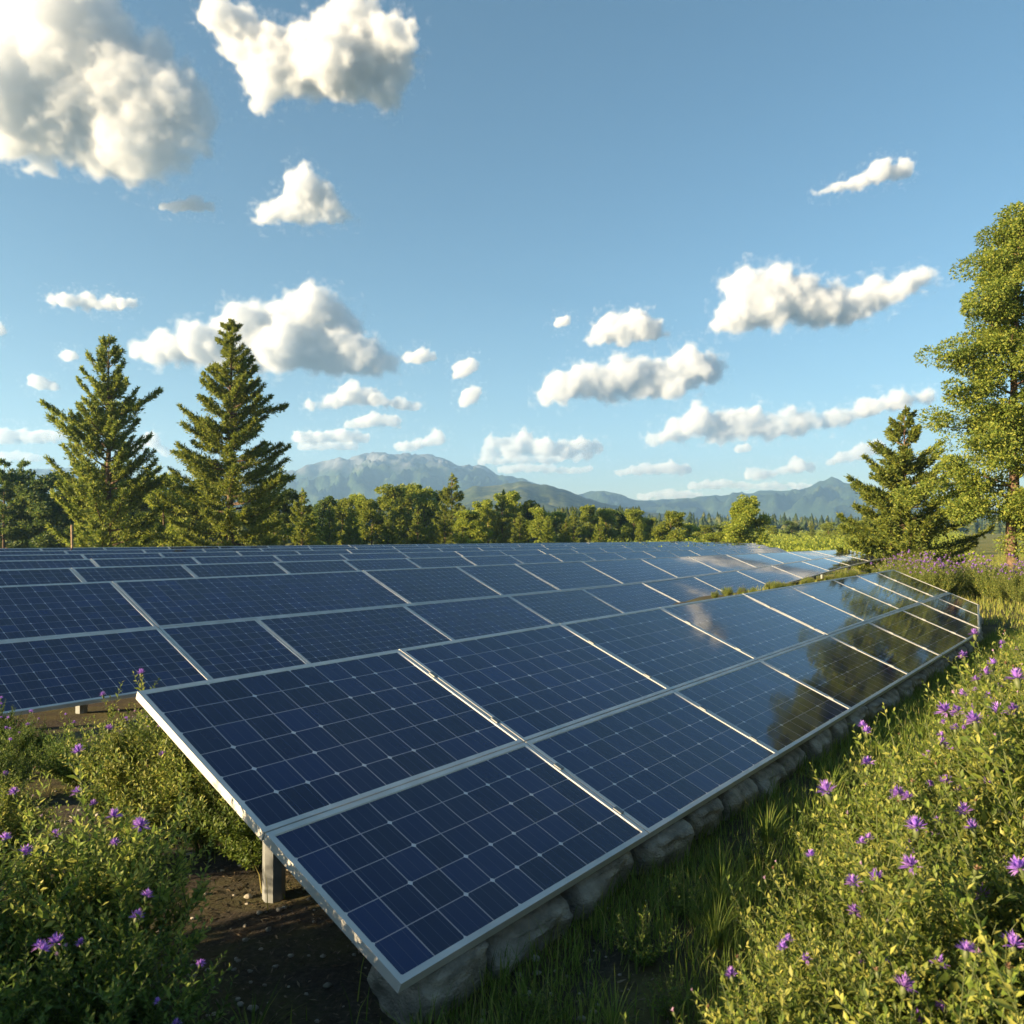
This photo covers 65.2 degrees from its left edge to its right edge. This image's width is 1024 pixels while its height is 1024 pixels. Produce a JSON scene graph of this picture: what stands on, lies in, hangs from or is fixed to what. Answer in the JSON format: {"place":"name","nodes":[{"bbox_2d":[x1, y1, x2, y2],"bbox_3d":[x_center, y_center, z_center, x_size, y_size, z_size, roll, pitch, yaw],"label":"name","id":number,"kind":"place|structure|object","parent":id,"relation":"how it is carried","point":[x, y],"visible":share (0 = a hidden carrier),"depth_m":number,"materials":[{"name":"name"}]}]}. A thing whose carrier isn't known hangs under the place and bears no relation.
{"place":"outdoors","nodes":[
{"label":"outdoors","id":0,"kind":"place"},
{"bbox_2d":[0,452,594,506],"bbox_3d":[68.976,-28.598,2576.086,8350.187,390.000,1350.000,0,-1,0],"label":"mountain","id":1,"kind":"structure","parent":0,"point":[365,474],"depth_m":2462.72,"materials":[{"name":"stone"}]},
{"bbox_2d":[0,790,621,1023],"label":"gravel","id":2,"kind":"structure","parent":0,"point":[268,929],"depth_m":3.36,"materials":[{"name":"brown stone"}]},
{"bbox_2d":[14,481,698,520],"bbox_3d":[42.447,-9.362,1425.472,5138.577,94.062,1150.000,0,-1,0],"label":"hill","id":3,"kind":"structure","parent":0,"point":[549,498],"depth_m":1298.10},
{"bbox_2d":[0,533,1023,1023],"bbox_3d":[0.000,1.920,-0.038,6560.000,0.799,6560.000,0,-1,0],"label":"ground","id":4,"kind":"structure","parent":0,"point":[218,933],"depth_m":3.50,"materials":[{"name":"soil"}]},
{"bbox_2d":[0,696,24,748],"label":"shrub","id":5,"kind":"object","parent":4,"relation":"on","point":[4,721],"visible":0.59,"depth_m":6.32,"materials":[{"name":"green plant"}]},
{"bbox_2d":[0,458,28,547],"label":"broadleaf tree","id":6,"kind":"object","parent":4,"relation":"on","point":[8,517],"visible":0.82,"depth_m":59.81,"materials":[{"name":"green plant"}]},
{"bbox_2d":[0,727,43,801],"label":"shrub","id":7,"kind":"object","parent":4,"relation":"on","point":[22,768],"visible":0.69,"depth_m":5.34,"materials":[{"name":"green plant"}]},
{"bbox_2d":[0,458,44,547],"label":"broadleaf tree","id":8,"kind":"object","parent":4,"relation":"on","point":[23,463],"visible":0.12,"depth_m":63.73,"materials":[{"name":"green plant"}]},
{"bbox_2d":[0,940,49,1023],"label":"shrub","id":9,"kind":"object","parent":4,"relation":"on","point":[44,946],"visible":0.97,"depth_m":2.25,"materials":[{"name":"green plant"}]},
{"bbox_2d":[0,765,58,881],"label":"shrub","id":10,"kind":"object","parent":4,"relation":"on","point":[14,825],"visible":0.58,"depth_m":3.94,"materials":[{"name":"green plant"}]},
{"bbox_2d":[0,709,66,776],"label":"shrub","id":11,"kind":"object","parent":4,"relation":"on","point":[24,741],"visible":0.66,"depth_m":5.85,"materials":[{"name":"green plant"}]},
{"bbox_2d":[0,474,85,547],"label":"broadleaf tree","id":12,"kind":"object","parent":4,"relation":"on","point":[37,499],"visible":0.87,"depth_m":59.33,"materials":[{"name":"green plant"}]},
{"bbox_2d":[25,713,120,786],"bbox_3d":[-3.079,1.705,5.693,0.621,0.525,0.576,0,-1,9],"label":"shrub","id":13,"kind":"object","parent":4,"relation":"on","point":[59,769],"visible":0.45,"depth_m":5.62,"materials":[{"name":"green plant"}]},
{"bbox_2d":[0,831,147,1023],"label":"shrub","id":14,"kind":"object","parent":4,"relation":"on","point":[11,1011],"visible":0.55,"depth_m":2.64,"materials":[{"name":"green plant"}]},
{"bbox_2d":[36,333,171,547],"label":"conifer","id":15,"kind":"object","parent":4,"relation":"on","point":[117,505],"visible":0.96,"depth_m":41.54,"materials":[{"name":"green plant"}]},
{"bbox_2d":[0,744,216,1023],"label":"shrub","id":16,"kind":"object","parent":4,"relation":"on","point":[119,872],"visible":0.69,"depth_m":2.87,"materials":[{"name":"green plant"}]},
{"bbox_2d":[0,889,253,1023],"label":"shrub","id":17,"kind":"object","parent":4,"relation":"on","point":[121,994],"visible":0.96,"depth_m":2.47,"materials":[{"name":"green plant"}]},
{"bbox_2d":[45,669,209,842],"bbox_3d":[-2.133,1.429,4.646,0.956,1.018,1.030,0,-1,19],"label":"shrub","id":18,"kind":"object","parent":4,"relation":"on","point":[123,765],"visible":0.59,"depth_m":4.56,"materials":[{"name":"green plant"}]},
{"bbox_2d":[135,471,193,546],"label":"broadleaf tree","id":19,"kind":"object","parent":4,"relation":"on","point":[151,500],"visible":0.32,"depth_m":55.72,"materials":[{"name":"green plant"}]},
{"bbox_2d":[123,736,231,853],"bbox_3d":[-1.691,1.487,4.530,0.755,0.884,0.855,-1,-1,31],"label":"shrub","id":20,"kind":"object","parent":4,"relation":"on","point":[173,787],"visible":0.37,"depth_m":4.34,"materials":[{"name":"green plant"}]},
{"bbox_2d":[169,773,262,871],"bbox_3d":[-1.306,1.550,4.275,0.789,0.720,0.852,-1,-2,43],"label":"shrub","id":21,"kind":"object","parent":4,"relation":"on","point":[243,843],"visible":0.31,"depth_m":4.09,"materials":[{"name":"green plant"}]},
{"bbox_2d":[143,318,296,546],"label":"conifer","id":22,"kind":"object","parent":4,"relation":"on","point":[236,428],"visible":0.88,"depth_m":41.37,"materials":[{"name":"green plant"}]},
{"bbox_2d":[256,487,313,545],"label":"broadleaf tree","id":23,"kind":"object","parent":4,"relation":"on","point":[285,510],"visible":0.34,"depth_m":57.72,"materials":[{"name":"green plant"}]},
{"bbox_2d":[283,487,317,545],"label":"conifer","id":24,"kind":"object","parent":4,"relation":"on","point":[299,507],"visible":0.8,"depth_m":51.77,"materials":[{"name":"green plant"}]},
{"bbox_2d":[29,726,579,1023],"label":"grass","id":25,"kind":"structure","parent":4,"relation":"on","point":[182,842],"depth_m":3.35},
{"bbox_2d":[300,495,344,544],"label":"broadleaf tree","id":26,"kind":"object","parent":4,"relation":"on","point":[319,508],"visible":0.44,"depth_m":79.68,"materials":[{"name":"green plant"}]},
{"bbox_2d":[319,502,341,544],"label":"conifer","id":27,"kind":"object","parent":4,"relation":"on","point":[327,529],"visible":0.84,"depth_m":69.78,"materials":[{"name":"green plant"}]},
{"bbox_2d":[325,497,357,544],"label":"broadleaf tree","id":28,"kind":"object","parent":4,"relation":"on","point":[341,508],"visible":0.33,"depth_m":83.52,"materials":[{"name":"green plant"}]},
{"bbox_2d":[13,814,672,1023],"bbox_3d":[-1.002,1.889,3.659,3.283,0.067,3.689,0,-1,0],"label":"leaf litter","id":29,"kind":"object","parent":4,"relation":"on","point":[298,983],"visible":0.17,"depth_m":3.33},
{"bbox_2d":[0,541,693,550],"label":"solar array","id":30,"kind":"object","parent":4,"relation":"on","point":[97,548],"visible":0.15,"depth_m":36.04,"materials":[{"name":"glass"}]},
{"bbox_2d":[339,507,362,544],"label":"conifer","id":31,"kind":"object","parent":4,"relation":"on","point":[349,530],"visible":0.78,"depth_m":61.85,"materials":[{"name":"green plant"}]},
{"bbox_2d":[0,542,730,554],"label":"solar array","id":32,"kind":"object","parent":4,"relation":"on","point":[186,550],"visible":0.12,"depth_m":31.51,"materials":[{"name":"glass"}]},
{"bbox_2d":[349,498,392,544],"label":"broadleaf tree","id":33,"kind":"object","parent":4,"relation":"on","point":[368,512],"visible":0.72,"depth_m":69.56,"materials":[{"name":"green plant"}]},
{"bbox_2d":[0,543,758,560],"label":"solar array","id":34,"kind":"object","parent":4,"relation":"on","point":[110,555],"visible":0.12,"depth_m":26.75,"materials":[{"name":"glass"}]},
{"bbox_2d":[0,545,769,569],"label":"solar array","id":35,"kind":"object","parent":4,"relation":"on","point":[37,564],"visible":0.13,"depth_m":21.83,"materials":[{"name":"glass"}]},
{"bbox_2d":[376,512,399,544],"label":"conifer","id":36,"kind":"object","parent":4,"relation":"on","point":[390,533],"visible":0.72,"depth_m":65.81,"materials":[{"name":"green plant"}]},
{"bbox_2d":[0,547,786,585],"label":"solar array","id":37,"kind":"object","parent":4,"relation":"on","point":[8,577],"visible":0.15,"depth_m":16.70,"materials":[{"name":"glass"}]},
{"bbox_2d":[373,483,416,544],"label":"broadleaf tree","id":38,"kind":"object","parent":4,"relation":"on","point":[391,498],"visible":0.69,"depth_m":83.39,"materials":[{"name":"green plant"}]},
{"bbox_2d":[407,504,429,543],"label":"conifer","id":39,"kind":"object","parent":4,"relation":"on","point":[416,529],"visible":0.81,"depth_m":65.83,"materials":[{"name":"green plant"}]},
{"bbox_2d":[405,486,442,543],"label":"broadleaf tree","id":40,"kind":"object","parent":4,"relation":"on","point":[429,503],"visible":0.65,"depth_m":85.71,"materials":[{"name":"green plant"}]},
{"bbox_2d":[367,941,488,1023],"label":"stone","id":41,"kind":"object","parent":4,"relation":"on","point":[458,971],"visible":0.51,"depth_m":2.95,"materials":[{"name":"stone"}]},
{"bbox_2d":[0,550,886,716],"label":"solar array","id":42,"kind":"object","parent":4,"relation":"on","point":[80,646],"visible":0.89,"depth_m":10.59,"materials":[{"name":"glass"}]},
{"bbox_2d":[435,512,454,543],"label":"conifer","id":43,"kind":"object","parent":4,"relation":"on","point":[442,533],"visible":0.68,"depth_m":61.85,"materials":[{"name":"green plant"}]},
{"bbox_2d":[430,473,463,543],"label":"conifer","id":44,"kind":"object","parent":4,"relation":"on","point":[456,496],"visible":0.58,"depth_m":81.66,"materials":[{"name":"green plant"}]},
{"bbox_2d":[450,509,492,543],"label":"broadleaf tree","id":45,"kind":"object","parent":4,"relation":"on","point":[466,520],"visible":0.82,"depth_m":65.61,"materials":[{"name":"green plant"}]},
{"bbox_2d":[465,498,505,542],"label":"broadleaf tree","id":46,"kind":"object","parent":4,"relation":"on","point":[485,505],"visible":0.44,"depth_m":85.44,"materials":[{"name":"green plant"}]},
{"bbox_2d":[489,489,515,542],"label":"conifer","id":47,"kind":"object","parent":4,"relation":"on","point":[504,517],"visible":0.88,"depth_m":83.61,"materials":[{"name":"green plant"}]},
{"bbox_2d":[487,490,534,542],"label":"broadleaf tree","id":48,"kind":"object","parent":4,"relation":"on","point":[513,497],"visible":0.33,"depth_m":87.20,"materials":[{"name":"green plant"}]},
{"bbox_2d":[0,505,1023,543],"bbox_3d":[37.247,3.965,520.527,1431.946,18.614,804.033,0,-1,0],"label":"forest","id":49,"kind":"object","parent":4,"relation":"on","point":[804,522],"visible":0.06,"depth_m":340.44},
{"bbox_2d":[509,511,532,542],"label":"conifer","id":50,"kind":"object","parent":4,"relation":"on","point":[519,523],"visible":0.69,"depth_m":69.76,"materials":[{"name":"green plant"}]},
{"bbox_2d":[484,894,572,979],"bbox_3d":[-0.073,1.811,3.559,0.564,0.303,0.603,25,18,40],"label":"stone","id":51,"kind":"object","parent":4,"relation":"on","point":[545,919],"visible":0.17,"depth_m":3.38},
{"bbox_2d":[525,506,556,542],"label":"broadleaf tree","id":52,"kind":"object","parent":4,"relation":"on","point":[540,513],"visible":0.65,"depth_m":79.41,"materials":[{"name":"green plant"}]},
{"bbox_2d":[136,570,979,992],"bbox_3d":[3.505,1.576,9.164,1.894,1.178,14.840,-1,-1,39],"label":"solar array","id":53,"kind":"object","parent":4,"relation":"on","point":[410,816],"visible":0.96,"depth_m":4.52,"materials":[{"name":"glass"}]},
{"bbox_2d":[577,504,605,542],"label":"broadleaf tree","id":54,"kind":"object","parent":4,"relation":"on","point":[587,513],"visible":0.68,"depth_m":93.73,"materials":[{"name":"green plant"}]},
{"bbox_2d":[560,851,633,919],"bbox_3d":[0.281,1.793,4.025,0.564,0.363,0.589,22,14,35],"label":"stone","id":55,"kind":"object","parent":4,"relation":"on","point":[578,895],"visible":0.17,"depth_m":3.77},
{"bbox_2d":[589,508,618,541],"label":"broadleaf tree","id":56,"kind":"object","parent":4,"relation":"on","point":[607,516],"visible":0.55,"depth_m":95.26,"materials":[{"name":"green plant"}]},
{"bbox_2d":[582,980,644,1023],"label":"grass tuft","id":57,"kind":"object","parent":4,"relation":"on","point":[614,1017],"visible":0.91,"depth_m":2.89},
{"bbox_2d":[615,509,646,541],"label":"broadleaf tree","id":58,"kind":"object","parent":4,"relation":"on","point":[627,531],"visible":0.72,"depth_m":91.32,"materials":[{"name":"green plant"}]},
{"bbox_2d":[605,900,682,966],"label":"herb","id":59,"kind":"object","parent":4,"relation":"on","point":[643,955],"visible":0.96,"depth_m":3.37,"materials":[{"name":"green"}]},
{"bbox_2d":[630,818,693,875],"bbox_3d":[0.697,1.829,4.483,0.545,0.366,0.546,25,16,39],"label":"stone","id":60,"kind":"object","parent":4,"relation":"on","point":[665,843],"visible":0.24,"depth_m":4.25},
{"bbox_2d":[651,510,686,541],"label":"broadleaf tree","id":61,"kind":"object","parent":4,"relation":"on","point":[672,518],"visible":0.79,"depth_m":73.48,"materials":[{"name":"green plant"}]},
{"bbox_2d":[642,965,706,1018],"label":"herb","id":62,"kind":"object","parent":4,"relation":"on","point":[671,1001],"visible":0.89,"depth_m":3.00,"materials":[{"name":"green"}]},
{"bbox_2d":[645,870,707,918],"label":"herb","id":63,"kind":"object","parent":4,"relation":"on","point":[679,883],"visible":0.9,"depth_m":3.75,"materials":[{"name":"green"}]},
{"bbox_2d":[682,797,723,841],"bbox_3d":[0.986,1.826,4.904,0.545,0.371,0.428,28,20,37],"label":"stone","id":64,"kind":"object","parent":4,"relation":"on","point":[708,813],"visible":0.24,"depth_m":4.71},
{"bbox_2d":[678,887,770,948],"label":"grass tuft","id":65,"kind":"object","parent":4,"relation":"on","point":[716,918],"visible":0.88,"depth_m":3.49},
{"bbox_2d":[686,842,769,911],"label":"grass tuft","id":66,"kind":"object","parent":4,"relation":"on","point":[725,889],"visible":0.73,"depth_m":3.87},
{"bbox_2d":[717,777,758,819],"bbox_3d":[1.303,1.808,5.273,0.556,0.357,0.475,27,17,39],"label":"stone","id":67,"kind":"object","parent":4,"relation":"on","point":[736,793],"visible":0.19,"depth_m":5.02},
{"bbox_2d":[719,494,774,544],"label":"broadleaf tree","id":68,"kind":"object","parent":4,"relation":"on","point":[745,522],"visible":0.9,"depth_m":66.06,"materials":[{"name":"green plant"}]},
{"bbox_2d":[731,826,786,869],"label":"herb","id":69,"kind":"object","parent":4,"relation":"on","point":[757,851],"visible":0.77,"depth_m":4.33,"materials":[{"name":"green"}]},
{"bbox_2d":[749,761,786,800],"bbox_3d":[1.628,1.849,5.652,0.564,0.302,0.564,25,12,34],"label":"stone","id":70,"kind":"object","parent":4,"relation":"on","point":[760,778],"visible":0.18,"depth_m":5.45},
{"bbox_2d":[729,800,808,846],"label":"grass tuft","id":71,"kind":"object","parent":4,"relation":"on","point":[766,829],"visible":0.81,"depth_m":4.62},
{"bbox_2d":[619,926,920,1023],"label":"shrub","id":72,"kind":"object","parent":4,"relation":"on","point":[709,1010],"visible":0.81,"depth_m":2.06,"materials":[{"name":"green plant"}]},
{"bbox_2d":[775,747,806,779],"bbox_3d":[1.921,1.846,6.106,0.556,0.303,0.556,23,13,34],"label":"stone","id":73,"kind":"object","parent":4,"relation":"on","point":[791,759],"visible":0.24,"depth_m":5.87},
{"bbox_2d":[593,528,992,564],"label":"scrub","id":74,"kind":"object","parent":4,"relation":"on","point":[806,541],"visible":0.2,"depth_m":81.39,"materials":[{"name":"green plant"}]},
{"bbox_2d":[798,728,832,762],"bbox_3d":[2.289,1.831,6.487,0.554,0.378,0.503,26,16,35],"label":"stone","id":75,"kind":"object","parent":4,"relation":"on","point":[819,740],"visible":0.19,"depth_m":6.23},
{"bbox_2d":[704,934,945,1023],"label":"shrub","id":76,"kind":"object","parent":4,"relation":"on","point":[938,1004],"visible":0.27,"depth_m":2.21,"materials":[{"name":"green plant"}]},
{"bbox_2d":[726,821,996,1023],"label":"shrub","id":77,"kind":"object","parent":4,"relation":"on","point":[790,928],"visible":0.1,"depth_m":2.59,"materials":[{"name":"green plant"}]},
{"bbox_2d":[718,922,1012,1023],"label":"shrub","id":78,"kind":"object","parent":4,"relation":"on","point":[967,949],"visible":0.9,"depth_m":1.78,"materials":[{"name":"green plant"}]},
{"bbox_2d":[720,814,1023,1023],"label":"shrub","id":79,"kind":"object","parent":4,"relation":"on","point":[906,986],"visible":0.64,"depth_m":2.02,"materials":[{"name":"green plant"}]},
{"bbox_2d":[789,713,998,906],"bbox_3d":[1.562,1.363,3.188,1.024,1.060,0.905,0,-1,-9],"label":"shrub","id":80,"kind":"object","parent":4,"relation":"on","point":[844,816],"visible":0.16,"depth_m":3.20,"materials":[{"name":"green plant"}]},
{"bbox_2d":[797,820,1015,976],"bbox_3d":[1.407,1.473,2.708,0.791,0.818,0.813,-1,-2,43],"label":"shrub","id":81,"kind":"object","parent":4,"relation":"on","point":[845,882],"visible":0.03,"depth_m":2.80,"materials":[{"name":"green plant"}]},
{"bbox_2d":[791,771,1023,1023],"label":"shrub","id":82,"kind":"object","parent":4,"relation":"on","point":[915,897],"visible":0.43,"depth_m":2.29,"materials":[{"name":"green plant"}]},
{"bbox_2d":[834,404,995,570],"bbox_3d":[15.066,-0.686,31.029,4.905,6.888,4.791,1,-1,-25],"label":"conifer","id":83,"kind":"object","parent":4,"relation":"on","point":[905,532],"visible":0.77,"depth_m":30.48,"materials":[{"name":"green plant"}]},
{"bbox_2d":[857,719,975,824],"bbox_3d":[2.031,1.437,3.706,0.826,0.968,0.935,-1,-1,34],"label":"shrub","id":84,"kind":"object","parent":4,"relation":"on","point":[941,734],"visible":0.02,"depth_m":3.90,"materials":[{"name":"green plant"}]},
{"bbox_2d":[818,850,1023,1023],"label":"shrub","id":85,"kind":"object","parent":4,"relation":"on","point":[967,931],"visible":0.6,"depth_m":1.91,"materials":[{"name":"green plant"}]},
{"bbox_2d":[839,736,1016,846],"bbox_3d":[1.859,1.411,3.288,1.003,0.991,0.931,-1,-2,42],"label":"shrub","id":86,"kind":"object","parent":4,"relation":"on","point":[943,745],"visible":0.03,"depth_m":3.32,"materials":[{"name":"green plant"}]},
{"bbox_2d":[844,719,1023,882],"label":"shrub","id":87,"kind":"object","parent":4,"relation":"on","point":[938,749],"visible":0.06,"depth_m":3.07,"materials":[{"name":"green plant"}]},
{"bbox_2d":[845,746,1023,959],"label":"shrub","id":88,"kind":"object","parent":4,"relation":"on","point":[963,807],"visible":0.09,"depth_m":2.73,"materials":[{"name":"green plant"}]},
{"bbox_2d":[868,641,1023,843],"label":"shrub","id":89,"kind":"object","parent":4,"relation":"on","point":[945,709],"visible":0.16,"depth_m":3.41,"materials":[{"name":"green plant"}]},
{"bbox_2d":[934,556,976,595],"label":"bush","id":90,"kind":"object","parent":4,"relation":"on","point":[957,590],"visible":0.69,"depth_m":20.45,"materials":[{"name":"green plant"}]},
{"bbox_2d":[889,200,1023,573],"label":"broadleaf tree","id":91,"kind":"object","parent":4,"relation":"on","point":[998,307],"visible":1,"depth_m":27.10,"materials":[{"name":"green plant"}]},
{"bbox_2d":[890,660,1023,903],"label":"shrub","id":92,"kind":"object","parent":4,"relation":"on","point":[963,781],"visible":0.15,"depth_m":2.98,"materials":[{"name":"green plant"}]},
{"bbox_2d":[893,666,1023,965],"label":"shrub","id":93,"kind":"object","parent":4,"relation":"on","point":[1009,770],"visible":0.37,"depth_m":2.73,"materials":[{"name":"green plant"}]},
{"bbox_2d":[921,628,1023,741],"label":"shrub","id":94,"kind":"object","parent":4,"relation":"on","point":[974,632],"visible":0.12,"depth_m":4.66,"materials":[{"name":"green plant"}]},
{"bbox_2d":[921,664,1023,760],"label":"shrub","id":95,"kind":"object","parent":4,"relation":"on","point":[960,692],"visible":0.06,"depth_m":4.15,"materials":[{"name":"green plant"}]},
{"bbox_2d":[923,800,1023,1022],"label":"shrub","id":96,"kind":"object","parent":4,"relation":"on","point":[972,826],"visible":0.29,"depth_m":2.35,"materials":[{"name":"green plant"}]},
{"bbox_2d":[944,666,1023,790],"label":"shrub","id":97,"kind":"object","parent":4,"relation":"on","point":[1016,715],"visible":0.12,"depth_m":3.39,"materials":[{"name":"green plant"}]},
{"bbox_2d":[965,555,1013,599],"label":"bush","id":98,"kind":"object","parent":4,"relation":"on","point":[981,582],"visible":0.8,"depth_m":19.98,"materials":[{"name":"green plant"}]},
{"bbox_2d":[957,613,1023,693],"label":"shrub","id":99,"kind":"object","parent":4,"relation":"on","point":[1012,644],"visible":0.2,"depth_m":5.40,"materials":[{"name":"green plant"}]},
{"bbox_2d":[981,563,1022,601],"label":"bush","id":100,"kind":"object","parent":4,"relation":"on","point":[1000,593],"visible":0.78,"depth_m":19.43,"materials":[{"name":"green plant"}]},
{"bbox_2d":[994,564,1023,604],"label":"bush","id":101,"kind":"object","parent":4,"relation":"on","point":[1016,591],"visible":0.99,"depth_m":18.95,"materials":[{"name":"green plant"}]},
{"bbox_2d":[0,0,1023,508],"label":"sky","id":102,"kind":"structure","parent":0,"point":[633,249],"materials":[{"name":"blue"}]},
{"bbox_2d":[393,625,1023,1023],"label":"grass","id":103,"kind":"structure","parent":0,"point":[655,875],"depth_m":3.84,"materials":[{"name":"plant"}]},
{"bbox_2d":[579,477,999,521],"bbox_3d":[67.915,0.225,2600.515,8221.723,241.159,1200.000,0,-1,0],"label":"mountain","id":104,"kind":"structure","parent":0,"point":[830,497],"depth_m":2376.22,"materials":[{"name":"stone"}]},
{"bbox_2d":[733,553,1023,634],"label":"dry grass","id":105,"kind":"structure","parent":0,"point":[1002,604],"depth_m":18.58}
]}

